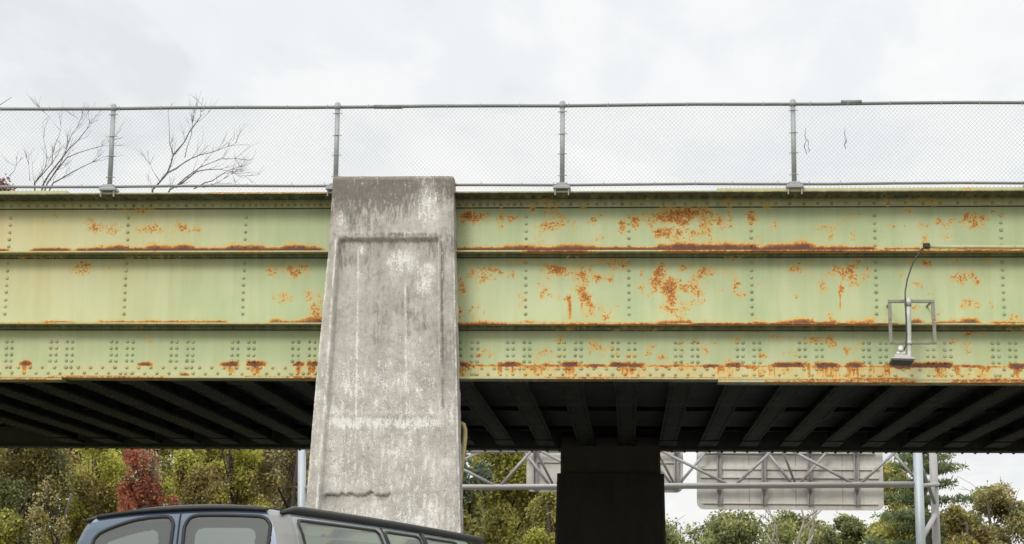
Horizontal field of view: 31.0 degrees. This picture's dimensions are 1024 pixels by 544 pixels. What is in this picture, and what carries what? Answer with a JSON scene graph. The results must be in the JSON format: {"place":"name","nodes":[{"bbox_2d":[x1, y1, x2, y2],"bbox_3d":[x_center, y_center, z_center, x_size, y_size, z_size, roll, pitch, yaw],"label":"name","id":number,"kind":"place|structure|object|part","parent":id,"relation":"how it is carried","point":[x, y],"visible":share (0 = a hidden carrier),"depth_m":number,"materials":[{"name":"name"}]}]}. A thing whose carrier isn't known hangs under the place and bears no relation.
{"place":"outdoors","nodes":[
{"label":"outdoors","id":0,"kind":"place"},
{"bbox_2d":[0,0,1023,543],"label":"sky","id":1,"kind":"structure","parent":0,"point":[54,53],"materials":[{"name":"white"}]},
{"label":"road","id":2,"kind":"structure","parent":0,"visible":0},
{"bbox_2d":[77,504,484,543],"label":"passenger van","id":3,"kind":"object","parent":2,"relation":"on","point":[212,524],"visible":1,"depth_m":12.76,"materials":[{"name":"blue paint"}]},
{"bbox_3d":[-2.653,2.007,12.678,0.675,0.658,0.186,-4,-11,15],"label":"tail window","id":4,"kind":"part","parent":3,"relation":"part of","materials":[{"name":"grey glass"}]},
{"bbox_3d":[-1.954,1.956,12.495,0.658,0.657,0.196,-4,-11,15],"label":"tail window","id":5,"kind":"part","parent":3,"relation":"part of","materials":[{"name":"grey glass"}]},
{"bbox_3d":[-1.178,2.123,13.390,0.194,0.590,1.678,-4,-11,15],"label":"side window","id":6,"kind":"part","parent":3,"relation":"part of","materials":[{"name":"grey glass"}]},
{"bbox_3d":[-0.804,2.370,14.711,0.194,0.582,0.867,-4,-11,15],"label":"side window","id":7,"kind":"part","parent":3,"relation":"part of","materials":[{"name":"grey glass"}]},
{"bbox_3d":[-0.534,2.550,15.662,0.194,0.573,0.957,-4,-11,15],"label":"side window","id":8,"kind":"part","parent":3,"relation":"part of","materials":[{"name":"grey glass"}]},
{"bbox_2d":[306,176,463,532],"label":"concrete pillar","id":9,"kind":"structure","parent":2,"relation":"on","point":[386,436],"depth_m":27.31,"materials":[{"name":"grey concrete"}]},
{"bbox_2d":[461,421,466,482],"bbox_3d":[-0.752,2.776,27.695,0.159,1.079,0.146,0,-10,4],"label":"pipe","id":10,"kind":"object","parent":9,"relation":"attached to","point":[463,436],"visible":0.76,"depth_m":27.67,"materials":[{"name":"beige metal"}]},
{"bbox_2d":[508,496,546,539],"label":"leafy tree","id":11,"kind":"object","parent":2,"relation":"on","point":[515,523],"visible":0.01,"depth_m":68.16,"materials":[{"name":"green plant"}]},
{"bbox_2d":[523,492,556,543],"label":"leafy tree","id":12,"kind":"object","parent":2,"relation":"on","point":[543,512],"visible":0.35,"depth_m":57.02,"materials":[{"name":"green plant"}]},
{"bbox_2d":[298,450,940,543],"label":"sign gantry","id":13,"kind":"object","parent":2,"relation":"on","point":[919,486],"visible":0.36,"depth_m":51.87,"materials":[{"name":"metal"}]},
{"bbox_2d":[526,452,682,492],"bbox_3d":[2.676,5.198,53.234,4.518,2.300,0.214,0,-10,4],"label":"highway sign","id":14,"kind":"object","parent":13,"relation":"hanging from","point":[553,468],"visible":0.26,"depth_m":53.25,"materials":[{"name":"metal"}]},
{"bbox_2d":[697,452,883,510],"bbox_3d":[7.963,5.434,52.856,5.308,2.750,0.214,0,-10,4],"label":"highway sign","id":15,"kind":"object","parent":13,"relation":"hanging from","point":[730,467],"visible":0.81,"depth_m":52.81,"materials":[{"name":"metal"}]},
{"bbox_2d":[757,510,821,543],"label":"bare tree","id":16,"kind":"object","parent":2,"relation":"on","point":[814,514],"visible":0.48,"depth_m":84.67,"materials":[{"name":"brown plant"}]},
{"label":"ground","id":17,"kind":"structure","parent":0,"visible":0},
{"bbox_2d":[0,97,16,190],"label":"red tree","id":18,"kind":"object","parent":17,"relation":"on","point":[6,183],"visible":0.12,"depth_m":66.84,"materials":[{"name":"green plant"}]},
{"bbox_2d":[0,507,30,543],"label":"leafy tree","id":19,"kind":"object","parent":17,"relation":"on","point":[14,525],"visible":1,"depth_m":54.88,"materials":[{"name":"green plant"}]},
{"bbox_2d":[0,454,38,534],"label":"leafy tree","id":20,"kind":"object","parent":17,"relation":"on","point":[37,528],"depth_m":71.05,"materials":[{"name":"green plant"}]},
{"bbox_2d":[25,474,71,543],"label":"dry shrub","id":21,"kind":"object","parent":17,"relation":"on","point":[36,514],"visible":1,"depth_m":54.74,"materials":[{"name":"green plant"}]},
{"bbox_2d":[0,448,101,543],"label":"leafy tree","id":22,"kind":"object","parent":17,"relation":"on","point":[31,465],"visible":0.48,"depth_m":58.79,"materials":[{"name":"green plant"}]},
{"bbox_2d":[11,448,90,543],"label":"leafy tree","id":23,"kind":"object","parent":17,"relation":"on","point":[75,458],"visible":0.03,"depth_m":72.00,"materials":[{"name":"green plant"}]},
{"bbox_2d":[2,97,123,541],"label":"leafless tree","id":24,"kind":"object","parent":17,"relation":"on","point":[41,174],"visible":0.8,"depth_m":69.21,"materials":[{"name":"brown plant"}]},
{"bbox_2d":[53,448,133,543],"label":"leafy tree","id":25,"kind":"object","parent":17,"relation":"on","point":[99,480],"visible":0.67,"depth_m":60.87,"materials":[{"name":"green plant"}]},
{"bbox_2d":[70,449,180,502],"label":"leafy tree","id":26,"kind":"object","parent":17,"relation":"on","point":[163,455],"visible":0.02,"depth_m":68.45,"materials":[{"name":"green plant"}]},
{"bbox_2d":[115,449,173,511],"bbox_3d":[-11.343,7.853,56.370,1.674,6.689,2.266,0,-10,4],"label":"red tree","id":27,"kind":"object","parent":17,"relation":"on","point":[148,480],"visible":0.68,"depth_m":56.37,"materials":[{"name":"red leaves"},{"name":"bark"}]},
{"bbox_2d":[167,494,182,505],"bbox_3d":[-10.488,8.899,55.642,0.868,4.385,1.956,0,-10,4],"label":"red bush","id":28,"kind":"object","parent":17,"relation":"on","point":[173,500],"visible":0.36,"depth_m":56.10,"materials":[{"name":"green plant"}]},
{"bbox_2d":[158,449,206,505],"bbox_3d":[-10.909,8.114,60.209,2.416,7.544,2.193,0,-10,4],"label":"leafy tree","id":29,"kind":"object","parent":17,"relation":"on","point":[182,459],"visible":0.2,"depth_m":59.88,"materials":[{"name":"green plant"}]},
{"bbox_2d":[134,449,258,486],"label":"leafy tree","id":30,"kind":"object","parent":17,"relation":"on","point":[214,454],"visible":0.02,"depth_m":70.19,"materials":[{"name":"green plant"}]},
{"bbox_2d":[137,93,267,504],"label":"leafless tree","id":31,"kind":"object","parent":17,"relation":"on","point":[172,170],"visible":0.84,"depth_m":68.55,"materials":[{"name":"brown plant"}]},
{"bbox_2d":[178,449,274,507],"bbox_3d":[-9.133,8.018,59.228,3.227,7.418,2.874,0,-10,4],"label":"leafy tree","id":32,"kind":"object","parent":17,"relation":"on","point":[233,481],"visible":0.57,"depth_m":59.34,"materials":[{"name":"green plant"}]},
{"bbox_2d":[258,463,291,504],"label":"leafy tree","id":33,"kind":"object","parent":17,"relation":"on","point":[276,493],"visible":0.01,"depth_m":72.75,"materials":[{"name":"green plant"}]},
{"bbox_2d":[250,449,309,508],"bbox_3d":[-7.249,8.408,61.172,4.219,7.382,3.310,0,-10,4],"label":"leafy tree","id":34,"kind":"object","parent":17,"relation":"on","point":[276,463],"visible":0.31,"depth_m":60.79,"materials":[{"name":"green plant"}]},
{"bbox_2d":[462,453,495,543],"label":"leafy tree","id":35,"kind":"object","parent":17,"relation":"on","point":[472,513],"visible":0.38,"depth_m":54.97,"materials":[{"name":"green plant"}]},
{"bbox_2d":[467,453,544,543],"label":"leafy tree","id":36,"kind":"object","parent":17,"relation":"on","point":[497,523],"visible":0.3,"depth_m":58.91,"materials":[{"name":"green plant"}]},
{"bbox_2d":[555,436,665,543],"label":"bridge pier","id":37,"kind":"structure","parent":17,"relation":"on","point":[610,490],"depth_m":39.28,"materials":[{"name":"concrete"}]},
{"bbox_2d":[0,187,1023,453],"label":"girder bridge","id":38,"kind":"structure","parent":37,"relation":"on","point":[722,321],"depth_m":28.09,"materials":[{"name":"paint"}]},
{"bbox_2d":[0,99,1023,196],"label":"chain link fence","id":39,"kind":"object","parent":38,"relation":"on","point":[561,185],"visible":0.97,"depth_m":28.02,"materials":[{"name":"metal"}]},
{"bbox_2d":[886,247,936,365],"bbox_3d":[5.856,0.486,27.125,0.718,1.849,0.818,0,-10,4],"label":"floodlight","id":40,"kind":"object","parent":38,"relation":"attached to","point":[899,358],"visible":1,"depth_m":26.93,"materials":[{"name":"metal"}]},
{"bbox_2d":[923,243,1023,248],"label":"conduit pipe","id":41,"kind":"object","parent":38,"relation":"on","point":[961,246],"visible":1,"depth_m":27.40,"materials":[{"name":"grey metal"}]},
{"bbox_2d":[665,513,717,543],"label":"leafy tree","id":42,"kind":"object","parent":17,"relation":"on","point":[672,537],"visible":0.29,"depth_m":90.27,"materials":[{"name":"green plant"}]},
{"bbox_2d":[694,509,782,543],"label":"leafy tree","id":43,"kind":"object","parent":17,"relation":"on","point":[728,528],"visible":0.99,"depth_m":85.56,"materials":[{"name":"green plant"}]},
{"bbox_2d":[761,510,835,543],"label":"leafy tree","id":44,"kind":"object","parent":17,"relation":"on","point":[789,523],"visible":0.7,"depth_m":95.06,"materials":[{"name":"green plant"}]},
{"bbox_2d":[811,511,873,543],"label":"leafy tree","id":45,"kind":"object","parent":17,"relation":"on","point":[852,528],"visible":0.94,"depth_m":87.60,"materials":[{"name":"green plant"}]},
{"bbox_2d":[860,519,906,543],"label":"leafy tree","id":46,"kind":"object","parent":17,"relation":"on","point":[885,530],"visible":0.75,"depth_m":82.84,"materials":[{"name":"green plant"}]},
{"bbox_2d":[867,458,914,540],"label":"leafy tree","id":47,"kind":"object","parent":17,"relation":"on","point":[890,473],"visible":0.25,"depth_m":92.07,"materials":[{"name":"green plant"}]},
{"bbox_2d":[859,453,975,543],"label":"pine tree","id":48,"kind":"object","parent":17,"relation":"on","point":[907,516],"visible":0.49,"depth_m":82.27,"materials":[{"name":"green plant"}]},
{"bbox_2d":[909,509,951,540],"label":"leafy tree","id":49,"kind":"object","parent":17,"relation":"on","point":[944,534],"visible":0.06,"depth_m":96.22,"materials":[{"name":"green plant"}]},
{"bbox_2d":[940,500,992,543],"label":"leafy tree","id":50,"kind":"object","parent":17,"relation":"on","point":[959,524],"visible":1,"depth_m":80.20,"materials":[{"name":"green plant"}]},
{"bbox_2d":[947,477,1023,543],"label":"leafy tree","id":51,"kind":"object","parent":17,"relation":"on","point":[999,505],"visible":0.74,"depth_m":84.02,"materials":[{"name":"green plant"}]}
]}

